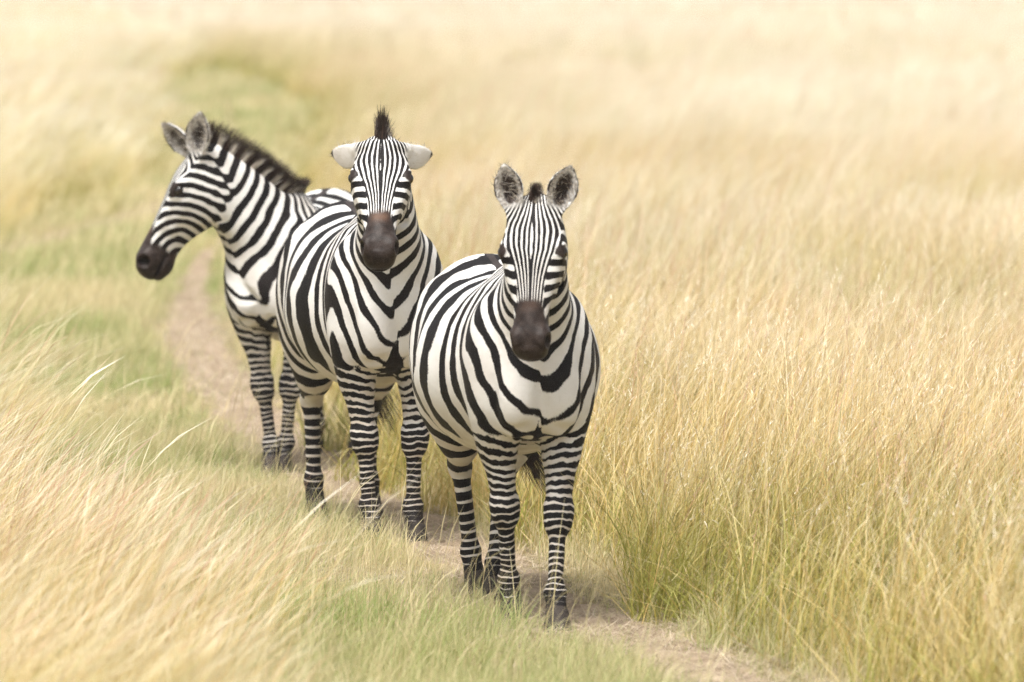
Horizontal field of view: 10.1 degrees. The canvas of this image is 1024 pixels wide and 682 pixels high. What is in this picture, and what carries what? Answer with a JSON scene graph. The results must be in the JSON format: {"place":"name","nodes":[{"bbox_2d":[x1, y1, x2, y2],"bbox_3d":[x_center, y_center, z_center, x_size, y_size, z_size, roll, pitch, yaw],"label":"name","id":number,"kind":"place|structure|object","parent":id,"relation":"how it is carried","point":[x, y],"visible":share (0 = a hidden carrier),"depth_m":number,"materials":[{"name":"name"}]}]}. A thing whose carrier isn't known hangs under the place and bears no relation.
{"place":"outdoors","nodes":[
{"label":"outdoors","id":0,"kind":"place"},
{"bbox_2d":[0,0,563,681],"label":"windblown grass","id":1,"kind":"structure","parent":0,"point":[80,80],"depth_m":21.27,"materials":[{"name":"plant"}]},
{"bbox_2d":[157,250,775,681],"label":"path","id":2,"kind":"structure","parent":0,"point":[203,256],"depth_m":26.89,"materials":[{"name":"soil"}]},
{"bbox_2d":[136,110,357,475],"bbox_3d":[-1.077,-0.274,28.658,0.781,1.812,1.962,2,4,28],"label":"zebra","id":3,"kind":"object","parent":2,"relation":"on","point":[253,206],"visible":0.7,"depth_m":27.98},
{"bbox_2d":[275,101,442,542],"bbox_3d":[-0.598,-0.107,25.234,0.736,1.920,2.281,-1,4,-11],"label":"zebra","id":4,"kind":"object","parent":2,"relation":"on","point":[359,272],"visible":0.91,"depth_m":24.74},
{"bbox_2d":[409,155,600,632],"bbox_3d":[-0.021,0.152,22.217,0.727,1.814,2.075,0,4,-3],"label":"zebra","id":5,"kind":"object","parent":2,"relation":"on","point":[504,362],"visible":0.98,"depth_m":21.68},
{"bbox_2d":[0,51,1011,681],"bbox_3d":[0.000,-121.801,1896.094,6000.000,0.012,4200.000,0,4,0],"label":"ground","id":6,"kind":"structure","parent":0,"point":[208,247],"depth_m":27.22,"materials":[{"name":"green plant"}]},
{"bbox_2d":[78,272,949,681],"bbox_3d":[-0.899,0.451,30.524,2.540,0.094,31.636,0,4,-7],"label":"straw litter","id":7,"kind":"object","parent":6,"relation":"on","point":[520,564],"visible":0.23,"depth_m":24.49,"materials":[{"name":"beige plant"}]},
{"bbox_2d":[86,0,1023,681],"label":"tall dry grass","id":8,"kind":"structure","parent":0,"point":[794,230],"depth_m":36.44,"materials":[{"name":"plant"}]}
]}

